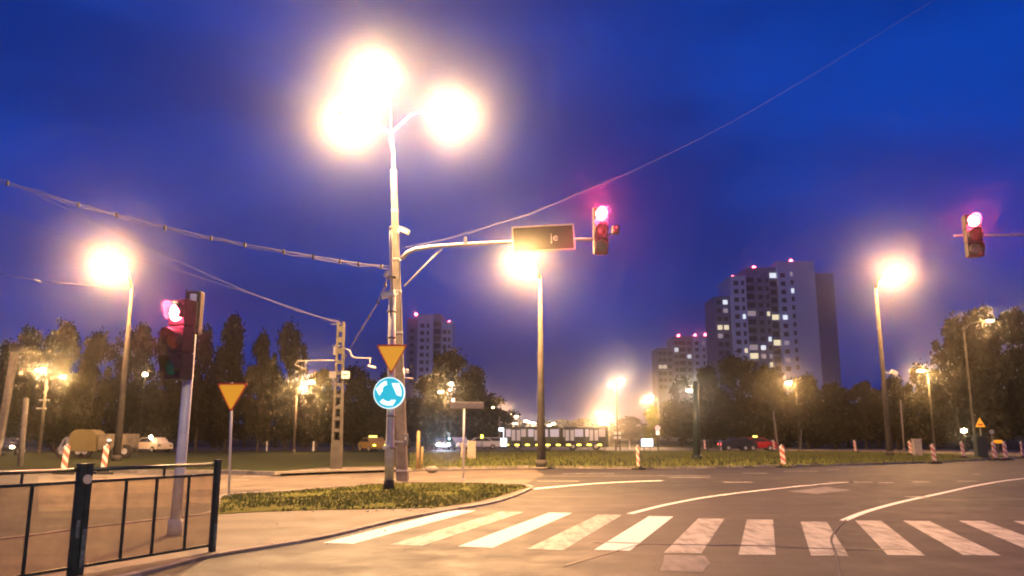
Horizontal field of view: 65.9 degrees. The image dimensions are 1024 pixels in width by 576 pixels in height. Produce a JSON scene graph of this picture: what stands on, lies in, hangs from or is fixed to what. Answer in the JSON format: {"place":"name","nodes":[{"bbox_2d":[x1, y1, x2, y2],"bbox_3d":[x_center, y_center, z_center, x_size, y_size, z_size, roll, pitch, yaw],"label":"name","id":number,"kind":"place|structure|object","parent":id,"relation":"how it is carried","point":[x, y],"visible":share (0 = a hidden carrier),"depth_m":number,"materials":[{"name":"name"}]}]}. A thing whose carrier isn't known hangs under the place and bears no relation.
{"place":"outdoors","nodes":[
{"label":"outdoors","id":0,"kind":"place"},
{"bbox_2d":[0,482,531,575],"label":"pavement","id":1,"kind":"structure","parent":0,"point":[237,530],"depth_m":12.53,"materials":[{"name":"grey concrete"}]},
{"bbox_2d":[0,459,221,575],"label":"railing","id":2,"kind":"object","parent":1,"relation":"on","point":[82,482],"visible":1,"depth_m":9.27,"materials":[{"name":"black metal"}]},
{"bbox_2d":[158,289,204,535],"bbox_3d":[-5.530,1.983,13.023,0.368,4.075,0.782,-4,-12,22],"label":"traffic signal","id":3,"kind":"object","parent":1,"relation":"on","point":[181,332],"visible":1,"depth_m":13.08,"materials":[{"name":"grey metal"}]},
{"bbox_2d":[218,481,527,513],"bbox_3d":[-3.514,5.621,21.415,6.862,0.001,11.781,-6,-12,30],"label":"island grass base","id":4,"kind":"object","parent":1,"relation":"on","point":[275,507],"visible":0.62,"depth_m":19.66,"materials":[{"name":"green plant"}]},
{"bbox_2d":[226,410,232,496],"bbox_3d":[-7.526,4.060,21.200,0.218,3.021,0.159,-5,-12,23],"label":"sign post","id":5,"kind":"object","parent":4,"relation":"on","point":[229,460],"visible":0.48,"depth_m":21.09,"materials":[{"name":"grey metal"}]},
{"bbox_2d":[217,383,246,410],"bbox_3d":[-7.581,2.945,21.349,0.809,0.753,0.036,0,-11,0],"label":"give way sign","id":6,"kind":"object","parent":5,"relation":"attached to","point":[231,393],"visible":1,"depth_m":21.36,"materials":[{"name":"yellow metal"}]},
{"bbox_2d":[382,226,396,488],"bbox_3d":[-3.826,2.068,24.753,0.563,8.306,0.392,7,-13,-32],"label":"sign post","id":7,"kind":"object","parent":4,"relation":"on","point":[389,480],"visible":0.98,"depth_m":24.34,"materials":[{"name":"metal"}]},
{"bbox_2d":[0,180,388,268],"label":"overhead cable","id":8,"kind":"object","parent":7,"relation":"attached to","point":[164,227],"visible":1,"depth_m":25.75,"materials":[{"name":"black plastic"}]},
{"bbox_2d":[373,377,404,408],"bbox_3d":[-3.792,3.246,24.408,0.971,0.971,0.104,0,-11,0],"label":"roundabout sign","id":9,"kind":"object","parent":7,"relation":"attached to","point":[388,392],"visible":1,"depth_m":24.36,"materials":[{"name":"blue metal"}]},
{"bbox_2d":[377,344,406,372],"bbox_3d":[-3.752,2.200,24.579,0.955,0.889,0.036,0,-11,0],"label":"give way sign","id":10,"kind":"object","parent":7,"relation":"attached to","point":[391,354],"visible":1,"depth_m":24.60,"materials":[{"name":"yellow metal"}]},
{"bbox_2d":[0,459,1023,575],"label":"road","id":11,"kind":"structure","parent":0,"point":[1000,504],"depth_m":15.06,"materials":[{"name":"grey asphalt"}]},
{"bbox_2d":[0,482,533,539],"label":"island kerb","id":12,"kind":"structure","parent":11,"relation":"on","point":[63,530],"depth_m":15.25,"materials":[{"name":"concrete"}]},
{"bbox_2d":[38,469,542,511],"bbox_3d":[-5.752,7.370,30.427,21.529,0.001,18.623,6,-12,-30],"label":"tram crossing","id":13,"kind":"object","parent":11,"relation":"on","point":[110,495],"visible":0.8,"depth_m":27.09,"materials":[{"name":"concrete"}]},
{"bbox_2d":[51,444,73,473],"bbox_3d":[-18.271,6.988,32.291,0.380,1.220,0.750,-8,-17,38],"label":"traffic beacon","id":14,"kind":"object","parent":13,"relation":"on","point":[65,456],"visible":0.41,"depth_m":32.27,"materials":[{"name":"plastic"}]},
{"bbox_2d":[93,444,113,473],"bbox_3d":[-16.659,6.989,32.292,0.380,1.220,0.750,-7,-16,32],"label":"traffic beacon","id":15,"kind":"object","parent":13,"relation":"on","point":[105,453],"visible":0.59,"depth_m":32.26,"materials":[{"name":"plastic"}]},
{"bbox_2d":[114,487,533,575],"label":"pavement kerb","id":16,"kind":"structure","parent":11,"relation":"on","point":[156,569],"depth_m":11.97,"materials":[{"name":"concrete"}]},
{"bbox_2d":[338,61,592,480],"bbox_3d":[-1.587,-0.974,29.804,9.997,16.104,2.143,1,-11,-5],"label":"concrete lamp mast","id":17,"kind":"object","parent":11,"relation":"on","point":[402,470],"visible":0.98,"depth_m":29.99,"materials":[{"name":"concrete"}]},
{"bbox_2d":[511,223,575,252],"bbox_3d":[1.161,-1.833,29.255,2.311,0.987,0.162,-3,-11,-1],"label":"direction board","id":18,"kind":"object","parent":17,"relation":"attached to","point":[553,237],"visible":1,"depth_m":29.20,"materials":[{"name":"brown metal"}]},
{"bbox_2d":[592,206,608,254],"bbox_3d":[3.249,-2.108,28.986,0.540,1.741,0.773,0,-11,0],"label":"traffic signal","id":19,"kind":"object","parent":17,"relation":"hanging from","point":[600,230],"visible":1,"depth_m":28.87,"materials":[{"name":"black plastic"}]},
{"bbox_2d":[403,1,931,247],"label":"overhead cable","id":20,"kind":"object","parent":17,"relation":"attached to","point":[675,150],"visible":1,"depth_m":29.83,"materials":[{"name":"black metal"}]},
{"bbox_2d":[450,402,483,479],"bbox_3d":[-1.687,5.720,29.600,1.272,2.873,0.152,0,-11,0],"label":"street name sign","id":21,"kind":"object","parent":11,"relation":"on","point":[466,405],"visible":1,"depth_m":29.75,"materials":[{"name":"grey metal"}]},
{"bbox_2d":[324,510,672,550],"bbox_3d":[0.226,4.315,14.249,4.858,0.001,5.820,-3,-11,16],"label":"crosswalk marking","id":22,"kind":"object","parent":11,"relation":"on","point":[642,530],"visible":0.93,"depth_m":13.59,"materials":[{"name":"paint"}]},
{"bbox_2d":[0,457,1023,474],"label":"kerb","id":23,"kind":"structure","parent":11,"relation":"on","point":[439,468],"depth_m":40.49,"materials":[{"name":"concrete"}]},
{"bbox_2d":[516,253,546,466],"bbox_3d":[1.008,3.637,40.417,0.572,10.830,2.512,-6,-12,30],"label":"street lamp","id":24,"kind":"object","parent":11,"relation":"on","point":[541,460],"visible":1,"depth_m":40.80,"materials":[{"name":"metal"}]},
{"bbox_2d":[660,555,709,571],"bbox_3d":[2.251,3.551,10.204,0.608,0.001,1.424,-2,-11,13],"label":"direction arrow marking","id":25,"kind":"object","parent":11,"relation":"on","point":[694,563],"visible":1,"depth_m":10.15,"materials":[{"name":"paint"}]},
{"bbox_2d":[390,512,1023,555],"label":"crosswalk marking","id":26,"kind":"object","parent":11,"relation":"on","point":[882,535],"visible":1,"depth_m":12.91,"materials":[{"name":"paint"}]},
{"bbox_2d":[626,482,847,513],"bbox_3d":[7.176,5.970,23.015,1.074,0.001,15.833,-9,-14,39],"label":"lane marking","id":27,"kind":"object","parent":11,"relation":"on","point":[638,511],"visible":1,"depth_m":20.90,"materials":[{"name":"paint"}]},
{"bbox_2d":[595,541,908,549],"bbox_3d":[3.503,3.845,11.775,4.538,0.001,0.243,-2,-11,11],"label":"tar seam","id":28,"kind":"object","parent":11,"relation":"on","point":[754,545],"visible":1,"depth_m":11.82,"materials":[{"name":"black asphalt"}]},
{"bbox_2d":[787,486,848,493],"bbox_3d":[9.591,6.196,24.211,1.268,0.001,3.802,-9,-14,40],"label":"direction arrow marking","id":29,"kind":"object","parent":11,"relation":"on","point":[820,490],"visible":1,"depth_m":24.04,"materials":[{"name":"paint"}]},
{"bbox_2d":[841,478,1023,520],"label":"lane marking","id":30,"kind":"object","parent":11,"relation":"on","point":[862,512],"visible":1,"depth_m":19.93,"materials":[{"name":"paint"}]},
{"bbox_2d":[954,233,1023,236],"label":"signal mast","id":31,"kind":"object","parent":11,"relation":"on","point":[961,235],"visible":0.76,"depth_m":22.65,"materials":[{"name":"metal"}]},
{"bbox_2d":[961,212,984,257],"bbox_3d":[13.046,-1.474,22.328,0.454,1.214,0.705,0,-11,0],"label":"traffic signal","id":32,"kind":"object","parent":31,"relation":"attached to","point":[973,234],"visible":1,"depth_m":22.21,"materials":[{"name":"black plastic"}]},
{"bbox_2d":[0,439,1023,470],"bbox_3d":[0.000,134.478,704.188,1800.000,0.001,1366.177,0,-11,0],"label":"grass field","id":33,"kind":"structure","parent":0,"point":[265,460],"depth_m":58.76,"materials":[{"name":"green plant"}]},
{"bbox_2d":[0,344,24,455],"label":"concrete post","id":34,"kind":"object","parent":33,"relation":"on","point":[15,350],"visible":1,"depth_m":65.41,"materials":[{"name":"grey concrete"}]},
{"bbox_2d":[1,438,26,454],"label":"parked car","id":35,"kind":"object","parent":33,"relation":"on","point":[10,444],"visible":0.75,"depth_m":65.47,"materials":[{"name":"paint"}]},
{"bbox_2d":[17,398,28,465],"bbox_3d":[-25.787,7.627,41.674,0.354,3.642,0.285,0,-11,0],"label":"short post","id":36,"kind":"object","parent":33,"relation":"on","point":[21,449],"visible":0.93,"depth_m":41.58,"materials":[{"name":"concrete"}]},
{"bbox_2d":[35,368,66,453],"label":"street lamp","id":37,"kind":"object","parent":33,"relation":"on","point":[39,450],"visible":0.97,"depth_m":71.17,"materials":[{"name":"metal"}]},
{"bbox_2d":[65,325,116,431],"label":"tree","id":38,"kind":"object","parent":33,"relation":"on","point":[96,350],"visible":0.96,"depth_m":82.83,"materials":[{"name":"green plant"}]},
{"bbox_2d":[55,429,139,457],"bbox_3d":[-30.168,11.405,57.891,5.474,2.023,2.265,0,-11,0],"label":"covered trailer truck","id":39,"kind":"object","parent":33,"relation":"on","point":[81,443],"visible":0.8,"depth_m":56.93,"materials":[{"name":"beige fabric"}]},
{"bbox_2d":[103,259,133,460],"bbox_3d":[-25.964,4.583,51.281,2.226,13.003,0.578,8,-14,-38],"label":"street lamp","id":40,"kind":"object","parent":33,"relation":"on","point":[116,455],"visible":1,"depth_m":51.36,"materials":[{"name":"metal"}]},
{"bbox_2d":[135,436,172,452],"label":"parked car","id":41,"kind":"object","parent":33,"relation":"on","point":[151,443],"visible":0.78,"depth_m":76.94,"materials":[{"name":"white metal"}]},
{"bbox_2d":[139,326,181,451],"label":"tree","id":42,"kind":"object","parent":33,"relation":"on","point":[160,425],"visible":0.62,"depth_m":82.95,"materials":[{"name":"green plant"}]},
{"bbox_2d":[242,326,278,451],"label":"tree","id":43,"kind":"object","parent":33,"relation":"on","point":[266,394],"visible":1,"depth_m":82.81,"materials":[{"name":"green plant"}]},
{"bbox_2d":[292,380,314,453],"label":"street lamp","id":44,"kind":"object","parent":33,"relation":"on","point":[297,392],"visible":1,"depth_m":73.06,"materials":[{"name":"metal"}]},
{"bbox_2d":[294,367,338,450],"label":"tree","id":45,"kind":"object","parent":33,"relation":"on","point":[310,411],"visible":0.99,"depth_m":86.34,"materials":[{"name":"green plant"}]},
{"bbox_2d":[272,466,395,473],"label":"worn earth","id":46,"kind":"structure","parent":33,"relation":"on","point":[347,468],"depth_m":35.76,"materials":[{"name":"soil"}]},
{"bbox_2d":[296,322,375,468],"bbox_3d":[-8.571,5.110,38.007,3.955,7.041,0.480,0,-11,0],"label":"catenary mast","id":47,"kind":"object","parent":46,"relation":"on","point":[336,455],"visible":0.98,"depth_m":37.97,"materials":[{"name":"concrete"}]},
{"bbox_2d":[358,435,384,451],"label":"work vehicle","id":48,"kind":"object","parent":33,"relation":"on","point":[373,442],"visible":0.84,"depth_m":80.31,"materials":[{"name":"yellow paint"}]},
{"bbox_2d":[405,313,455,440],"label":"tower block","id":49,"kind":"structure","parent":33,"relation":"on","point":[429,337],"depth_m":302.37,"materials":[{"name":"paint"}]},
{"bbox_2d":[461,441,475,458],"bbox_3d":[-3.058,11.315,55.194,1.068,1.250,0.168,-1,-11,8],"label":"notice board","id":50,"kind":"object","parent":33,"relation":"on","point":[471,447],"visible":0.73,"depth_m":55.14,"materials":[{"name":"beige plastic"}]},
{"bbox_2d":[6,418,1023,439],"bbox_3d":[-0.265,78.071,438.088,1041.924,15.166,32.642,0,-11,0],"label":"wood","id":51,"kind":"object","parent":33,"relation":"on","point":[588,423],"visible":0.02,"depth_m":429.60,"materials":[{"name":"green plant"}]},
{"bbox_2d":[613,416,648,440],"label":"tree","id":52,"kind":"object","parent":33,"relation":"on","point":[631,430],"visible":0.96,"depth_m":283.94,"materials":[{"name":"green plant"}]},
{"bbox_2d":[643,403,664,446],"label":"tree","id":53,"kind":"object","parent":33,"relation":"on","point":[652,416],"visible":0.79,"depth_m":125.78,"materials":[{"name":"green plant"}]},
{"bbox_2d":[658,376,692,446],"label":"tree","id":54,"kind":"object","parent":33,"relation":"on","point":[676,388],"visible":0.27,"depth_m":118.10,"materials":[{"name":"green plant"}]},
{"bbox_2d":[651,333,708,440],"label":"tower block","id":55,"kind":"structure","parent":33,"relation":"on","point":[679,356],"depth_m":330.78,"materials":[{"name":"paint"}]},
{"bbox_2d":[691,381,701,459],"bbox_3d":[12.521,9.027,53.949,0.673,5.274,0.673,4,-12,-22],"label":"utility pole","id":56,"kind":"object","parent":33,"relation":"on","point":[697,455],"visible":0.86,"depth_m":53.73,"materials":[{"name":"green paint"}]},
{"bbox_2d":[717,437,757,450],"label":"parked car","id":57,"kind":"object","parent":33,"relation":"on","point":[729,444],"visible":0.93,"depth_m":86.02,"materials":[{"name":"paint"}]},
{"bbox_2d":[704,260,841,441],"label":"tower block","id":58,"kind":"structure","parent":33,"relation":"on","point":[781,316],"depth_m":259.66,"materials":[{"name":"paint"}]},
{"bbox_2d":[762,393,803,446],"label":"tree","id":59,"kind":"object","parent":33,"relation":"on","point":[785,441],"visible":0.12,"depth_m":117.97,"materials":[{"name":"green plant"}]},
{"bbox_2d":[783,403,844,447],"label":"tree","id":60,"kind":"object","parent":33,"relation":"on","point":[821,441],"visible":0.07,"depth_m":113.40,"materials":[{"name":"green plant"}]},
{"bbox_2d":[856,391,892,447],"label":"tree","id":61,"kind":"object","parent":33,"relation":"on","point":[880,436],"visible":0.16,"depth_m":111.75,"materials":[{"name":"green plant"}]},
{"bbox_2d":[874,268,898,455],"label":"street lamp","id":62,"kind":"object","parent":33,"relation":"on","point":[888,439],"visible":0.98,"depth_m":65.47,"materials":[{"name":"metal"}]},
{"bbox_2d":[909,392,972,447],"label":"tree","id":63,"kind":"object","parent":33,"relation":"on","point":[945,439],"visible":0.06,"depth_m":114.00,"materials":[{"name":"green plant"}]},
{"bbox_2d":[971,436,988,457],"bbox_3d":[33.727,11.451,56.847,0.850,1.570,0.600,0,-11,0],"label":"utility cabinet","id":64,"kind":"object","parent":33,"relation":"on","point":[980,446],"visible":0.91,"depth_m":56.65,"materials":[{"name":"grey metal"}]},
{"bbox_2d":[0,0,1023,437],"label":"sky","id":65,"kind":"structure","parent":0,"point":[220,119],"materials":[{"name":"blue"}]},
{"bbox_2d":[26,447,1020,455],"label":"distant road","id":66,"kind":"structure","parent":0,"point":[990,452],"depth_m":96.35,"materials":[{"name":"grey asphalt"}]},
{"bbox_2d":[0,337,38,437],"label":"tree","id":67,"kind":"object","parent":66,"relation":"on","point":[13,425],"visible":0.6,"depth_m":87.17,"materials":[{"name":"green plant"}]},
{"bbox_2d":[7,322,47,442],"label":"tree","id":68,"kind":"object","parent":66,"relation":"on","point":[29,339],"visible":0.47,"depth_m":95.59,"materials":[{"name":"green plant"}]},
{"bbox_2d":[28,384,76,446],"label":"tree","id":69,"kind":"object","parent":66,"relation":"on","point":[45,440],"visible":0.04,"depth_m":115.44,"materials":[{"name":"green plant"}]},
{"bbox_2d":[29,315,91,449],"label":"tree","id":70,"kind":"object","parent":66,"relation":"on","point":[59,409],"visible":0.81,"depth_m":90.58,"materials":[{"name":"green plant"}]},
{"bbox_2d":[91,377,128,433],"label":"tree","id":71,"kind":"object","parent":66,"relation":"on","point":[106,411],"visible":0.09,"depth_m":110.60,"materials":[{"name":"green plant"}]},
{"bbox_2d":[100,321,154,437],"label":"tree","id":72,"kind":"object","parent":66,"relation":"on","point":[141,345],"visible":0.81,"depth_m":88.84,"materials":[{"name":"green plant"}]},
{"bbox_2d":[123,384,179,438],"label":"tree","id":73,"kind":"object","parent":66,"relation":"on","point":[169,418],"visible":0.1,"depth_m":105.66,"materials":[{"name":"green plant"}]},
{"bbox_2d":[178,321,217,449],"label":"tree","id":74,"kind":"object","parent":66,"relation":"on","point":[205,399],"visible":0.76,"depth_m":94.81,"materials":[{"name":"green plant"}]},
{"bbox_2d":[193,384,246,447],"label":"tree","id":75,"kind":"object","parent":66,"relation":"on","point":[211,434],"visible":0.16,"depth_m":108.75,"materials":[{"name":"green plant"}]},
{"bbox_2d":[208,311,246,450],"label":"tree","id":76,"kind":"object","parent":66,"relation":"on","point":[229,359],"visible":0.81,"depth_m":89.19,"materials":[{"name":"green plant"}]},
{"bbox_2d":[235,374,260,446],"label":"tree","id":77,"kind":"object","parent":66,"relation":"on","point":[241,435],"visible":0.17,"depth_m":115.87,"materials":[{"name":"green plant"}]},
{"bbox_2d":[242,382,300,447],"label":"tree","id":78,"kind":"object","parent":66,"relation":"on","point":[272,436],"visible":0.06,"depth_m":110.53,"materials":[{"name":"green plant"}]},
{"bbox_2d":[265,316,309,449],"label":"tree","id":79,"kind":"object","parent":66,"relation":"on","point":[289,357],"visible":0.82,"depth_m":90.84,"materials":[{"name":"green plant"}]},
{"bbox_2d":[290,393,326,447],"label":"tree","id":80,"kind":"object","parent":66,"relation":"on","point":[303,440],"visible":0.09,"depth_m":114.79,"materials":[{"name":"green plant"}]},
{"bbox_2d":[320,391,354,446],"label":"tree","id":81,"kind":"object","parent":66,"relation":"on","point":[337,435],"visible":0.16,"depth_m":111.34,"materials":[{"name":"green plant"}]},
{"bbox_2d":[325,362,377,449],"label":"tree","id":82,"kind":"object","parent":66,"relation":"on","point":[360,391],"visible":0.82,"depth_m":95.93,"materials":[{"name":"green plant"}]},
{"bbox_2d":[365,368,406,440],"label":"tree","id":83,"kind":"object","parent":66,"relation":"on","point":[379,413],"visible":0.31,"depth_m":87.86,"materials":[{"name":"green plant"}]},
{"bbox_2d":[394,395,421,447],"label":"tree","id":84,"kind":"object","parent":66,"relation":"on","point":[409,408],"visible":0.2,"depth_m":111.98,"materials":[{"name":"green plant"}]},
{"bbox_2d":[409,374,447,449],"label":"tree","id":85,"kind":"object","parent":66,"relation":"on","point":[428,392],"visible":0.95,"depth_m":96.29,"materials":[{"name":"green plant"}]},
{"bbox_2d":[432,437,450,449],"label":"moving car","id":86,"kind":"object","parent":66,"relation":"on","point":[441,442],"visible":1,"depth_m":89.73,"materials":[{"name":"paint"}]},
{"bbox_2d":[413,345,478,448],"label":"tree","id":87,"kind":"object","parent":66,"relation":"on","point":[453,363],"visible":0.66,"depth_m":103.47,"materials":[{"name":"green plant"}]},
{"bbox_2d":[462,362,492,440],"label":"tree","id":88,"kind":"object","parent":66,"relation":"on","point":[477,423],"visible":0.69,"depth_m":108.21,"materials":[{"name":"green plant"}]},
{"bbox_2d":[471,437,499,449],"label":"parked car","id":89,"kind":"object","parent":66,"relation":"on","point":[489,443],"visible":0.53,"depth_m":94.99,"materials":[{"name":"white paint"}]},
{"bbox_2d":[480,392,521,447],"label":"tree","id":90,"kind":"object","parent":66,"relation":"on","point":[506,417],"visible":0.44,"depth_m":114.95,"materials":[{"name":"green plant"}]},
{"bbox_2d":[503,427,608,449],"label":"articulated bus","id":91,"kind":"object","parent":66,"relation":"on","point":[574,438],"visible":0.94,"depth_m":90.14,"materials":[{"name":"green paint"}]},
{"bbox_2d":[663,387,732,444],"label":"tree","id":92,"kind":"object","parent":66,"relation":"on","point":[683,423],"visible":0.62,"depth_m":111.65,"materials":[{"name":"green plant"}]},
{"bbox_2d":[686,361,728,447],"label":"tree","id":93,"kind":"object","parent":66,"relation":"on","point":[705,375],"visible":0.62,"depth_m":110.20,"materials":[{"name":"green plant"}]},
{"bbox_2d":[699,351,772,438],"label":"tree","id":94,"kind":"object","parent":66,"relation":"on","point":[743,419],"visible":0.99,"depth_m":102.82,"materials":[{"name":"green plant"}]},
{"bbox_2d":[726,395,779,441],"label":"tree","id":95,"kind":"object","parent":66,"relation":"on","point":[766,407],"visible":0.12,"depth_m":108.07,"materials":[{"name":"green plant"}]},
{"bbox_2d":[739,436,776,450],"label":"taxi","id":96,"kind":"object","parent":66,"relation":"on","point":[764,444],"visible":0.69,"depth_m":85.99,"materials":[{"name":"red paint"}]},
{"bbox_2d":[749,364,794,441],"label":"tree","id":97,"kind":"object","parent":66,"relation":"on","point":[776,385],"visible":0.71,"depth_m":105.71,"materials":[{"name":"green plant"}]},
{"bbox_2d":[778,371,830,448],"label":"tree","id":98,"kind":"object","parent":66,"relation":"on","point":[806,388],"visible":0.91,"depth_m":100.09,"materials":[{"name":"green plant"}]},
{"bbox_2d":[805,379,855,448],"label":"tree","id":99,"kind":"object","parent":66,"relation":"on","point":[836,432],"visible":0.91,"depth_m":97.70,"materials":[{"name":"green plant"}]},
{"bbox_2d":[839,380,881,449],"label":"tree","id":100,"kind":"object","parent":66,"relation":"on","point":[863,406],"visible":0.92,"depth_m":96.29,"materials":[{"name":"green plant"}]},
{"bbox_2d":[876,374,919,449],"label":"tree","id":101,"kind":"object","parent":66,"relation":"on","point":[894,383],"visible":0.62,"depth_m":93.92,"materials":[{"name":"green plant"}]},
{"bbox_2d":[895,359,950,449],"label":"tree","id":102,"kind":"object","parent":66,"relation":"on","point":[922,428],"visible":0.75,"depth_m":90.44,"materials":[{"name":"green plant"}]},
{"bbox_2d":[929,310,979,450],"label":"tree","id":103,"kind":"object","parent":66,"relation":"on","point":[955,422],"visible":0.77,"depth_m":85.48,"materials":[{"name":"green plant"}]},
{"bbox_2d":[962,319,992,435],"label":"street lamp","id":104,"kind":"object","parent":66,"relation":"on","point":[971,407],"visible":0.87,"depth_m":73.61,"materials":[{"name":"metal"}]},
{"bbox_2d":[952,302,1016,451],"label":"tree","id":105,"kind":"object","parent":66,"relation":"on","point":[990,364],"visible":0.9,"depth_m":82.85,"materials":[{"name":"green plant"}]},
{"bbox_2d":[991,306,1023,433],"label":"tree","id":106,"kind":"object","parent":66,"relation":"on","point":[1012,321],"visible":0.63,"depth_m":87.30,"materials":[{"name":"green plant"}]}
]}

